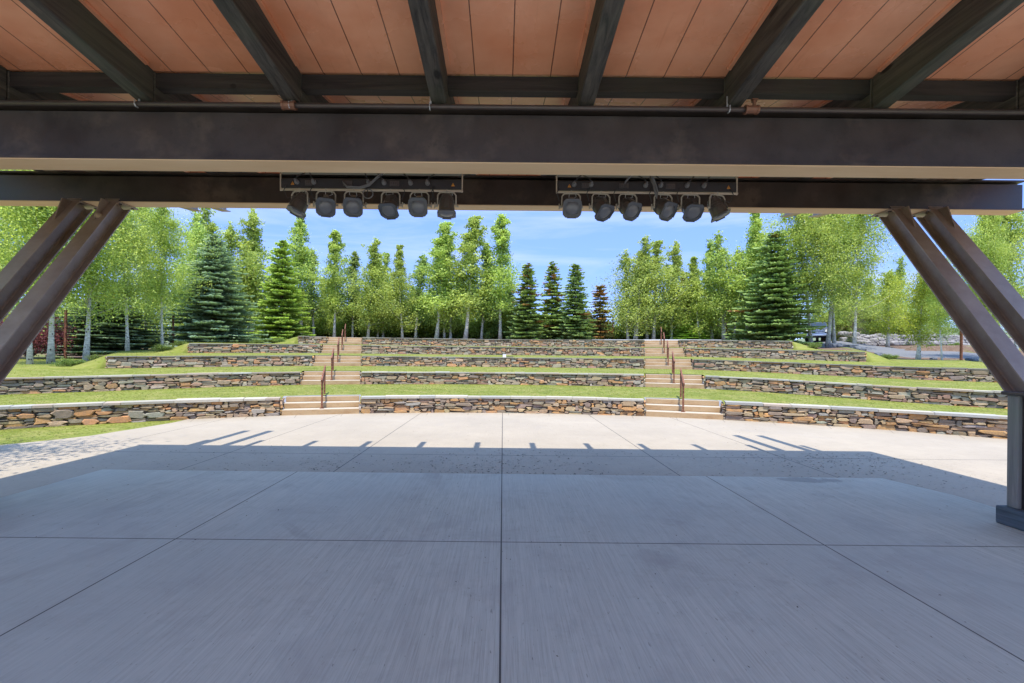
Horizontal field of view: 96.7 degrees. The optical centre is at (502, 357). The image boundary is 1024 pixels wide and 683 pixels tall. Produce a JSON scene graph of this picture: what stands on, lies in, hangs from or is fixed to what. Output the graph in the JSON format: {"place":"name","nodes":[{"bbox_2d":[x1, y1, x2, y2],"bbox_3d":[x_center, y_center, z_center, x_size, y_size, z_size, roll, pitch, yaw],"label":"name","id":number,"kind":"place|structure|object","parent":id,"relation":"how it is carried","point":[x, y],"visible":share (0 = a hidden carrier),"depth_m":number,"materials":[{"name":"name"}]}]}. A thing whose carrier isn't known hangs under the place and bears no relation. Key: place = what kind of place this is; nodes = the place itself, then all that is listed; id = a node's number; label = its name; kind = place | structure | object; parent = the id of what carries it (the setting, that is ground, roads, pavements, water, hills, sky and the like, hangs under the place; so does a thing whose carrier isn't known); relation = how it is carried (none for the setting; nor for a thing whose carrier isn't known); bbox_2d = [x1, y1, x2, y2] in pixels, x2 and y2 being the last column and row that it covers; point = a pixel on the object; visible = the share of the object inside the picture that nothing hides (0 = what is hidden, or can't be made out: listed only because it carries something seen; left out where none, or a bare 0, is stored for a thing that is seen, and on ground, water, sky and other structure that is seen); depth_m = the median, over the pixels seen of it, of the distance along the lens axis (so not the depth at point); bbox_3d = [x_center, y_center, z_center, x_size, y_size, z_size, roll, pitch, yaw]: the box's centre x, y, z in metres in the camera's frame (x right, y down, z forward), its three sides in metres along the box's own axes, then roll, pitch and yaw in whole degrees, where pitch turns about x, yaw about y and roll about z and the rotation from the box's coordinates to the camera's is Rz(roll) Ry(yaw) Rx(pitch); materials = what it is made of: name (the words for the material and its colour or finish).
{"place":"outdoors","nodes":[
{"label":"outdoors","id":0,"kind":"place"},
{"bbox_2d":[0,420,181,444],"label":"grass ground","id":1,"kind":"structure","parent":0,"point":[54,429],"depth_m":10.30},
{"bbox_2d":[0,397,284,429],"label":"stone wall","id":2,"kind":"structure","parent":1,"relation":"on","point":[44,415],"depth_m":11.79,"materials":[{"name":"stone"}]},
{"bbox_2d":[21,340,964,365],"bbox_3d":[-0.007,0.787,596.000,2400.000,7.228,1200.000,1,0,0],"label":"ground","id":3,"kind":"structure","parent":0,"point":[822,348],"depth_m":31.22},
{"bbox_2d":[33,281,180,355],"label":"spruce tree","id":4,"kind":"object","parent":3,"relation":"on","point":[112,342],"visible":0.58,"depth_m":26.53,"materials":[{"name":"green plant"}]},
{"bbox_2d":[100,207,200,349],"bbox_3d":[-23.791,-5.618,30.744,5.045,10.275,6.432,1,0,35],"label":"aspen tree","id":5,"kind":"object","parent":3,"relation":"on","point":[144,212],"visible":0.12,"depth_m":29.77,"materials":[{"name":"green plant"}]},
{"bbox_2d":[136,211,262,325],"bbox_3d":[-23.942,-6.480,35.659,9.086,11.202,9.494,2,0,-17],"label":"aspen tree","id":6,"kind":"object","parent":3,"relation":"on","point":[196,218],"visible":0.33,"depth_m":35.38,"materials":[{"name":"green plant"}]},
{"bbox_2d":[150,234,271,343],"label":"spruce tree","id":7,"kind":"object","parent":3,"relation":"on","point":[218,311],"visible":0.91,"depth_m":30.39,"materials":[{"name":"green plant"}]},
{"bbox_2d":[169,208,275,330],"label":"aspen tree","id":8,"kind":"object","parent":3,"relation":"on","point":[230,233],"visible":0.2,"depth_m":39.75,"materials":[{"name":"green plant"}]},
{"bbox_2d":[226,208,277,333],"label":"aspen tree","id":9,"kind":"object","parent":3,"relation":"on","point":[253,229],"visible":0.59,"depth_m":41.02,"materials":[{"name":"green plant"}]},
{"bbox_2d":[246,239,315,342],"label":"spruce tree","id":10,"kind":"object","parent":3,"relation":"on","point":[277,322],"visible":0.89,"depth_m":36.01,"materials":[{"name":"green plant"}]},
{"bbox_2d":[249,213,343,329],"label":"aspen tree","id":11,"kind":"object","parent":3,"relation":"on","point":[304,258],"visible":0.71,"depth_m":40.45,"materials":[{"name":"green plant"}]},
{"bbox_2d":[297,249,328,333],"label":"aspen tree","id":12,"kind":"object","parent":3,"relation":"on","point":[312,314],"visible":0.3,"depth_m":42.94,"materials":[{"name":"green plant"}]},
{"bbox_2d":[316,228,358,336],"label":"aspen tree","id":13,"kind":"object","parent":3,"relation":"on","point":[335,247],"visible":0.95,"depth_m":41.91,"materials":[{"name":"green plant"}]},
{"bbox_2d":[331,250,365,336],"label":"aspen tree","id":14,"kind":"object","parent":3,"relation":"on","point":[352,268],"visible":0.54,"depth_m":44.20,"materials":[{"name":"green plant"}]},
{"bbox_2d":[330,236,416,336],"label":"aspen tree","id":15,"kind":"object","parent":3,"relation":"on","point":[373,268],"visible":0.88,"depth_m":41.26,"materials":[{"name":"green plant"}]},
{"bbox_2d":[347,252,405,337],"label":"aspen tree","id":16,"kind":"object","parent":3,"relation":"on","point":[384,254],"visible":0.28,"depth_m":43.74,"materials":[{"name":"green plant"}]},
{"bbox_2d":[361,244,424,337],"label":"aspen tree","id":17,"kind":"object","parent":3,"relation":"on","point":[400,282],"visible":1,"depth_m":41.40,"materials":[{"name":"green plant"}]},
{"bbox_2d":[392,254,432,337],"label":"aspen tree","id":18,"kind":"object","parent":3,"relation":"on","point":[419,283],"visible":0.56,"depth_m":43.38,"materials":[{"name":"green plant"}]},
{"bbox_2d":[411,221,467,337],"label":"aspen tree","id":19,"kind":"object","parent":3,"relation":"on","point":[443,244],"visible":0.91,"depth_m":41.66,"materials":[{"name":"green plant"}]},
{"bbox_2d":[410,241,471,338],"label":"aspen tree","id":20,"kind":"object","parent":3,"relation":"on","point":[442,319],"visible":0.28,"depth_m":42.44,"materials":[{"name":"green plant"}]},
{"bbox_2d":[412,318,470,338],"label":"green bush","id":21,"kind":"object","parent":3,"relation":"on","point":[454,336],"visible":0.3,"depth_m":44.52,"materials":[{"name":"green plant"}]},
{"bbox_2d":[421,313,464,338],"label":"green bush","id":22,"kind":"object","parent":3,"relation":"on","point":[458,324],"visible":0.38,"depth_m":44.30,"materials":[{"name":"green plant"}]},
{"bbox_2d":[440,215,516,338],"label":"aspen tree","id":23,"kind":"object","parent":3,"relation":"on","point":[470,243],"visible":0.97,"depth_m":41.23,"materials":[{"name":"green plant"}]},
{"bbox_2d":[465,242,499,338],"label":"aspen tree","id":24,"kind":"object","parent":3,"relation":"on","point":[482,313],"visible":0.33,"depth_m":42.63,"materials":[{"name":"green plant"}]},
{"bbox_2d":[468,317,507,338],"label":"green bush","id":25,"kind":"object","parent":3,"relation":"on","point":[487,333],"visible":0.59,"depth_m":43.72,"materials":[{"name":"green plant"}]},
{"bbox_2d":[471,213,522,338],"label":"aspen tree","id":26,"kind":"object","parent":3,"relation":"on","point":[500,270],"visible":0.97,"depth_m":41.32,"materials":[{"name":"green plant"}]},
{"bbox_2d":[492,286,516,336],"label":"aspen tree","id":27,"kind":"object","parent":3,"relation":"on","point":[504,316],"visible":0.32,"depth_m":43.35,"materials":[{"name":"green plant"}]},
{"bbox_2d":[503,263,551,339],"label":"spruce tree","id":28,"kind":"object","parent":3,"relation":"on","point":[525,327],"visible":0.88,"depth_m":40.62,"materials":[{"name":"green plant"}]},
{"bbox_2d":[536,261,571,339],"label":"spruce tree","id":29,"kind":"object","parent":3,"relation":"on","point":[552,292],"visible":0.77,"depth_m":41.67,"materials":[{"name":"green plant"}]},
{"bbox_2d":[549,263,598,339],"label":"spruce tree","id":30,"kind":"object","parent":3,"relation":"on","point":[575,320],"visible":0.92,"depth_m":40.61,"materials":[{"name":"green plant"}]},
{"bbox_2d":[587,285,615,339],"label":"spruce tree","id":31,"kind":"object","parent":3,"relation":"on","point":[602,312],"visible":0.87,"depth_m":41.77,"materials":[{"name":"red plant"}]},
{"bbox_2d":[583,234,671,339],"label":"aspen tree","id":32,"kind":"object","parent":3,"relation":"on","point":[634,289],"visible":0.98,"depth_m":40.33,"materials":[{"name":"green plant"}]},
{"bbox_2d":[609,239,717,339],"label":"aspen tree","id":33,"kind":"object","parent":3,"relation":"on","point":[656,246],"visible":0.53,"depth_m":41.29,"materials":[{"name":"green plant"}]},
{"bbox_2d":[655,239,701,339],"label":"aspen tree","id":34,"kind":"object","parent":3,"relation":"on","point":[675,258],"visible":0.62,"depth_m":42.27,"materials":[{"name":"green plant"}]},
{"bbox_2d":[666,320,711,339],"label":"shrub","id":35,"kind":"object","parent":3,"relation":"on","point":[686,335],"visible":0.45,"depth_m":42.22,"materials":[{"name":"green plant"}]},
{"bbox_2d":[659,256,726,338],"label":"aspen tree","id":36,"kind":"object","parent":3,"relation":"on","point":[692,264],"visible":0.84,"depth_m":41.82,"materials":[{"name":"green plant"}]},
{"bbox_2d":[695,238,735,339],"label":"aspen tree","id":37,"kind":"object","parent":3,"relation":"on","point":[708,253],"visible":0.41,"depth_m":42.81,"materials":[{"name":"green plant"}]},
{"bbox_2d":[690,229,757,339],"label":"aspen tree","id":38,"kind":"object","parent":3,"relation":"on","point":[717,242],"visible":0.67,"depth_m":40.69,"materials":[{"name":"green plant"}]},
{"bbox_2d":[706,213,818,338],"bbox_3d":[22.396,-7.176,39.580,8.141,12.064,6.434,1,0,32],"label":"aspen tree","id":39,"kind":"object","parent":3,"relation":"on","point":[754,226],"visible":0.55,"depth_m":39.54,"materials":[{"name":"green plant"}]},
{"bbox_2d":[723,230,826,344],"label":"spruce tree","id":40,"kind":"object","parent":3,"relation":"on","point":[774,320],"visible":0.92,"depth_m":36.80,"materials":[{"name":"green plant"}]},
{"bbox_2d":[728,213,841,342],"bbox_3d":[24.862,-7.256,38.847,9.807,12.822,7.959,1,0,-29],"label":"aspen tree","id":41,"kind":"object","parent":3,"relation":"on","point":[794,228],"visible":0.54,"depth_m":36.85,"materials":[{"name":"green plant"}]},
{"bbox_2d":[779,214,864,342],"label":"aspen tree","id":42,"kind":"object","parent":3,"relation":"on","point":[833,332],"visible":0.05,"depth_m":37.41,"materials":[{"name":"green plant"}]},
{"bbox_2d":[762,214,888,346],"bbox_3d":[25.754,-8.098,36.330,9.173,14.462,10.190,2,2,7],"label":"aspen tree","id":43,"kind":"object","parent":3,"relation":"on","point":[828,334],"visible":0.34,"depth_m":35.55,"materials":[{"name":"green plant"}]},
{"bbox_2d":[801,214,909,343],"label":"aspen tree","id":44,"kind":"object","parent":3,"relation":"on","point":[855,229],"visible":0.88,"depth_m":32.71,"materials":[{"name":"green plant"}]},
{"bbox_2d":[846,279,903,334],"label":"aspen tree","id":45,"kind":"object","parent":3,"relation":"on","point":[863,325],"visible":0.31,"depth_m":47.66,"materials":[{"name":"green plant"}]},
{"bbox_2d":[859,267,919,347],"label":"aspen tree","id":46,"kind":"object","parent":3,"relation":"on","point":[887,322],"visible":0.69,"depth_m":39.47,"materials":[{"name":"green plant"}]},
{"bbox_2d":[875,254,911,308],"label":"aspen tree","id":47,"kind":"object","parent":3,"relation":"on","point":[901,265],"visible":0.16,"depth_m":58.56,"materials":[{"name":"green plant"}]},
{"bbox_2d":[831,331,1013,345],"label":"boulder wall","id":48,"kind":"structure","parent":3,"relation":"on","point":[873,340],"depth_m":42.83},
{"bbox_2d":[905,345,1023,355],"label":"mulch bank","id":49,"kind":"structure","parent":3,"relation":"on","point":[966,348],"depth_m":32.69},
{"bbox_2d":[938,211,1023,349],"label":"aspen tree","id":50,"kind":"object","parent":3,"relation":"on","point":[1016,236],"visible":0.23,"depth_m":25.78,"materials":[{"name":"green plant"}]},
{"bbox_2d":[0,412,1006,507],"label":"apron pavement","id":51,"kind":"structure","parent":0,"point":[409,442],"depth_m":8.67,"materials":[{"name":"concrete"}]},
{"bbox_2d":[282,395,358,415],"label":"stone steps","id":52,"kind":"structure","parent":51,"relation":"on","point":[311,405],"depth_m":13.93,"materials":[{"name":"concrete"}]},
{"bbox_2d":[359,395,646,415],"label":"stone wall","id":53,"kind":"structure","parent":51,"relation":"on","point":[499,404],"depth_m":14.32,"materials":[{"name":"stone"}]},
{"bbox_2d":[0,469,1023,682],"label":"stage floor","id":54,"kind":"structure","parent":51,"relation":"on","point":[304,577],"depth_m":3.17,"materials":[{"name":"concrete"}]},
{"bbox_2d":[0,0,1023,530],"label":"stage canopy","id":55,"kind":"object","parent":54,"relation":"on","point":[896,174],"visible":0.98,"depth_m":3.44,"materials":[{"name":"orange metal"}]},
{"bbox_2d":[280,172,463,198],"bbox_3d":[-1.433,-2.088,4.953,2.015,0.740,0.164,1,0,0],"label":"lighting bar","id":56,"kind":"object","parent":55,"relation":"hanging from","point":[372,185],"visible":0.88,"depth_m":4.96,"materials":[{"name":"metal"}]},
{"bbox_2d":[283,185,309,218],"bbox_3d":[-2.249,-1.714,4.965,0.257,0.358,0.204,1,0,-32],"label":"stage spotlight","id":57,"kind":"object","parent":56,"relation":"hanging from","point":[298,204],"visible":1,"depth_m":4.93,"materials":[{"name":"metal"}]},
{"bbox_2d":[310,185,337,217],"bbox_3d":[-1.940,-1.709,4.954,0.276,0.363,0.248,1,0,41],"label":"stage spotlight","id":58,"kind":"object","parent":56,"relation":"hanging from","point":[325,204],"visible":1,"depth_m":4.91,"materials":[{"name":"metal"}]},
{"bbox_2d":[341,188,367,217],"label":"stage spotlight","id":59,"kind":"object","parent":56,"relation":"hanging from","point":[352,205],"visible":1,"depth_m":4.90,"materials":[{"name":"metal"}]},
{"bbox_2d":[378,186,404,219],"bbox_3d":[-1.231,-1.701,4.948,0.252,0.365,0.247,1,0,-44],"label":"stage spotlight","id":60,"kind":"object","parent":56,"relation":"hanging from","point":[388,207],"visible":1,"depth_m":4.94,"materials":[{"name":"metal"}]},
{"bbox_2d":[407,186,433,216],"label":"stage spotlight","id":61,"kind":"object","parent":56,"relation":"hanging from","point":[417,206],"visible":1,"depth_m":4.90,"materials":[{"name":"metal"}]},
{"bbox_2d":[431,186,458,219],"bbox_3d":[-0.615,-1.709,4.968,0.235,0.337,0.238,1,0,39],"label":"stage spotlight","id":62,"kind":"object","parent":56,"relation":"hanging from","point":[446,210],"visible":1,"depth_m":4.93,"materials":[{"name":"metal"}]},
{"bbox_2d":[0,96,1023,114],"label":"sprinkler pipe","id":63,"kind":"object","parent":55,"relation":"attached to","point":[753,108],"visible":0.98,"depth_m":3.37,"materials":[{"name":"black metal"}]},
{"bbox_2d":[555,175,737,198],"bbox_3d":[1.580,-2.069,4.958,2.000,0.721,0.154,1,0,0],"label":"lighting bar","id":64,"kind":"object","parent":55,"relation":"hanging from","point":[699,188],"visible":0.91,"depth_m":4.96,"materials":[{"name":"metal"}]},
{"bbox_2d":[557,187,582,218],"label":"stage spotlight","id":65,"kind":"object","parent":64,"relation":"hanging from","point":[572,207],"visible":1,"depth_m":4.89,"materials":[{"name":"metal"}]},
{"bbox_2d":[587,187,614,221],"bbox_3d":[1.076,-1.678,4.955,0.268,0.367,0.234,1,0,37],"label":"stage spotlight","id":66,"kind":"object","parent":64,"relation":"hanging from","point":[603,209],"visible":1,"depth_m":4.93,"materials":[{"name":"metal"}]},
{"bbox_2d":[613,188,641,220],"bbox_3d":[1.365,-1.676,4.953,0.275,0.366,0.239,1,0,36],"label":"stage spotlight","id":67,"kind":"object","parent":64,"relation":"hanging from","point":[630,208],"visible":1,"depth_m":4.93,"materials":[{"name":"metal"}]},
{"bbox_2d":[649,188,677,221],"bbox_3d":[1.750,-1.673,4.954,0.276,0.365,0.239,1,0,36],"label":"stage spotlight","id":68,"kind":"object","parent":64,"relation":"hanging from","point":[664,209],"visible":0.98,"depth_m":4.93,"materials":[{"name":"metal"}]},
{"bbox_2d":[677,188,704,221],"bbox_3d":[2.049,-1.669,4.949,0.252,0.367,0.262,1,0,-45],"label":"stage spotlight","id":69,"kind":"object","parent":64,"relation":"hanging from","point":[692,209],"visible":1,"depth_m":4.93,"materials":[{"name":"metal"}]},
{"bbox_2d":[707,189,733,222],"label":"stage spotlight","id":70,"kind":"object","parent":64,"relation":"hanging from","point":[718,208],"visible":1,"depth_m":4.93,"materials":[{"name":"metal"}]},
{"bbox_2d":[645,398,722,419],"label":"stone steps","id":71,"kind":"structure","parent":51,"relation":"on","point":[693,408],"depth_m":13.93,"materials":[{"name":"concrete"}]},
{"bbox_2d":[720,401,1006,438],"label":"stone wall","id":72,"kind":"structure","parent":51,"relation":"on","point":[970,424],"depth_m":11.77,"materials":[{"name":"stone"}]},
{"bbox_2d":[0,337,1007,443],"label":"lawn","id":73,"kind":"structure","parent":0,"point":[182,350],"depth_m":16.90,"materials":[{"name":"plant"}]},
{"bbox_2d":[0,310,83,357],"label":"red leaf bush","id":74,"kind":"object","parent":73,"relation":"on","point":[39,341],"visible":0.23,"depth_m":23.76,"materials":[{"name":"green plant"}]},
{"bbox_2d":[0,170,105,363],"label":"aspen tree","id":75,"kind":"object","parent":73,"relation":"on","point":[29,356],"visible":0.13,"depth_m":18.99,"materials":[{"name":"green plant"}]},
{"bbox_2d":[0,170,138,362],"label":"aspen tree","id":76,"kind":"object","parent":73,"relation":"on","point":[50,357],"visible":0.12,"depth_m":19.65,"materials":[{"name":"green plant"}]},
{"bbox_2d":[4,207,168,360],"bbox_3d":[-20.234,-5.615,21.847,7.830,11.668,7.049,3,-1,-10],"label":"aspen tree","id":77,"kind":"object","parent":73,"relation":"on","point":[94,285],"visible":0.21,"depth_m":22.13,"materials":[{"name":"green plant"}]},
{"bbox_2d":[74,210,184,350],"bbox_3d":[-21.509,-4.363,25.752,4.958,8.012,6.206,1,0,2],"label":"aspen tree","id":78,"kind":"object","parent":73,"relation":"on","point":[129,293],"visible":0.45,"depth_m":25.02,"materials":[{"name":"green plant"}]},
{"bbox_2d":[0,372,303,394],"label":"stone wall","id":79,"kind":"structure","parent":73,"relation":"on","point":[35,385],"depth_m":15.35,"materials":[{"name":"stone"}]},
{"bbox_2d":[129,207,232,345],"bbox_3d":[-20.247,-5.516,27.472,5.838,10.235,5.256,0,1,11],"label":"aspen tree","id":80,"kind":"object","parent":73,"relation":"on","point":[168,249],"visible":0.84,"depth_m":27.16,"materials":[{"name":"green plant"}]},
{"bbox_2d":[105,355,314,367],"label":"stone wall","id":81,"kind":"structure","parent":73,"relation":"on","point":[188,361],"depth_m":19.95,"materials":[{"name":"stone"}]},
{"bbox_2d":[187,343,321,352],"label":"stone wall","id":82,"kind":"structure","parent":73,"relation":"on","point":[244,348],"depth_m":24.63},
{"bbox_2d":[297,336,327,345],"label":"stone wall","id":83,"kind":"structure","parent":73,"relation":"on","point":[322,340],"depth_m":29.84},
{"bbox_2d":[301,371,359,384],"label":"stone steps","id":84,"kind":"structure","parent":73,"relation":"on","point":[338,377],"depth_m":18.20,"materials":[{"name":"concrete"}]},
{"bbox_2d":[313,356,360,365],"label":"stone steps","id":85,"kind":"structure","parent":73,"relation":"on","point":[325,360],"depth_m":22.35,"materials":[{"name":"concrete"}]},
{"bbox_2d":[322,345,360,353],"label":"stone steps","id":86,"kind":"structure","parent":73,"relation":"on","point":[354,349],"depth_m":26.65,"materials":[{"name":"concrete"}]},
{"bbox_2d":[359,371,644,386],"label":"stone wall","id":87,"kind":"structure","parent":73,"relation":"on","point":[527,378],"depth_m":18.66,"materials":[{"name":"stone"}]},
{"bbox_2d":[361,356,644,368],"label":"stone wall","id":88,"kind":"structure","parent":73,"relation":"on","point":[627,363],"depth_m":23.02,"materials":[{"name":"stone"}]},
{"bbox_2d":[361,345,644,355],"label":"stone wall","id":89,"kind":"structure","parent":73,"relation":"on","point":[467,350],"depth_m":27.36,"materials":[{"name":"stone"}]},
{"bbox_2d":[362,337,644,346],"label":"stone wall","id":90,"kind":"structure","parent":73,"relation":"on","point":[496,342],"depth_m":31.71,"materials":[{"name":"stone"}]},
{"bbox_2d":[645,348,684,356],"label":"stone steps","id":91,"kind":"structure","parent":73,"relation":"on","point":[678,352],"depth_m":26.62,"materials":[{"name":"concrete"}]},
{"bbox_2d":[645,359,691,369],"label":"stone steps","id":92,"kind":"structure","parent":73,"relation":"on","point":[658,363],"depth_m":22.34,"materials":[{"name":"concrete"}]},
{"bbox_2d":[645,374,703,388],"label":"stone steps","id":93,"kind":"structure","parent":73,"relation":"on","point":[660,380],"depth_m":18.14,"materials":[{"name":"concrete"}]},
{"bbox_2d":[678,340,792,348],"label":"stone wall","id":94,"kind":"structure","parent":73,"relation":"on","point":[738,344],"depth_m":28.90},
{"bbox_2d":[684,348,866,361],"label":"stone wall","id":95,"kind":"structure","parent":73,"relation":"on","point":[785,354],"depth_m":24.10,"materials":[{"name":"stone"}]},
{"bbox_2d":[691,359,996,381],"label":"stone wall","id":96,"kind":"structure","parent":73,"relation":"on","point":[945,373],"depth_m":19.00,"materials":[{"name":"stone"}]},
{"bbox_2d":[702,375,1007,408],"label":"stone wall","id":97,"kind":"structure","parent":73,"relation":"on","point":[967,397],"depth_m":15.32,"materials":[{"name":"stone"}]},
{"bbox_2d":[882,269,947,359],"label":"aspen tree","id":98,"kind":"object","parent":73,"relation":"on","point":[919,340],"visible":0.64,"depth_m":26.37,"materials":[{"name":"green plant"}]},
{"bbox_2d":[912,251,958,359],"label":"aspen tree","id":99,"kind":"object","parent":73,"relation":"on","point":[939,313],"visible":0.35,"depth_m":25.08,"materials":[{"name":"green plant"}]},
{"bbox_2d":[934,215,1022,361],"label":"aspen tree","id":100,"kind":"object","parent":73,"relation":"on","point":[983,227],"visible":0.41,"depth_m":22.84,"materials":[{"name":"green plant"}]},
{"bbox_2d":[964,215,1023,323],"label":"aspen tree","id":101,"kind":"object","parent":73,"relation":"on","point":[998,219],"visible":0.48,"depth_m":22.73,"materials":[{"name":"green plant"}]},
{"bbox_2d":[15,420,1001,666],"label":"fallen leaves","id":102,"kind":"object","parent":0,"point":[580,468],"visible":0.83,"depth_m":7.40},
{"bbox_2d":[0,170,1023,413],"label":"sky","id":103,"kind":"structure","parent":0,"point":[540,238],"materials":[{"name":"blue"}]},
{"bbox_2d":[813,340,978,359],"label":"driveway","id":104,"kind":"structure","parent":0,"point":[909,354],"depth_m":31.14,"materials":[{"name":"asphalt"}]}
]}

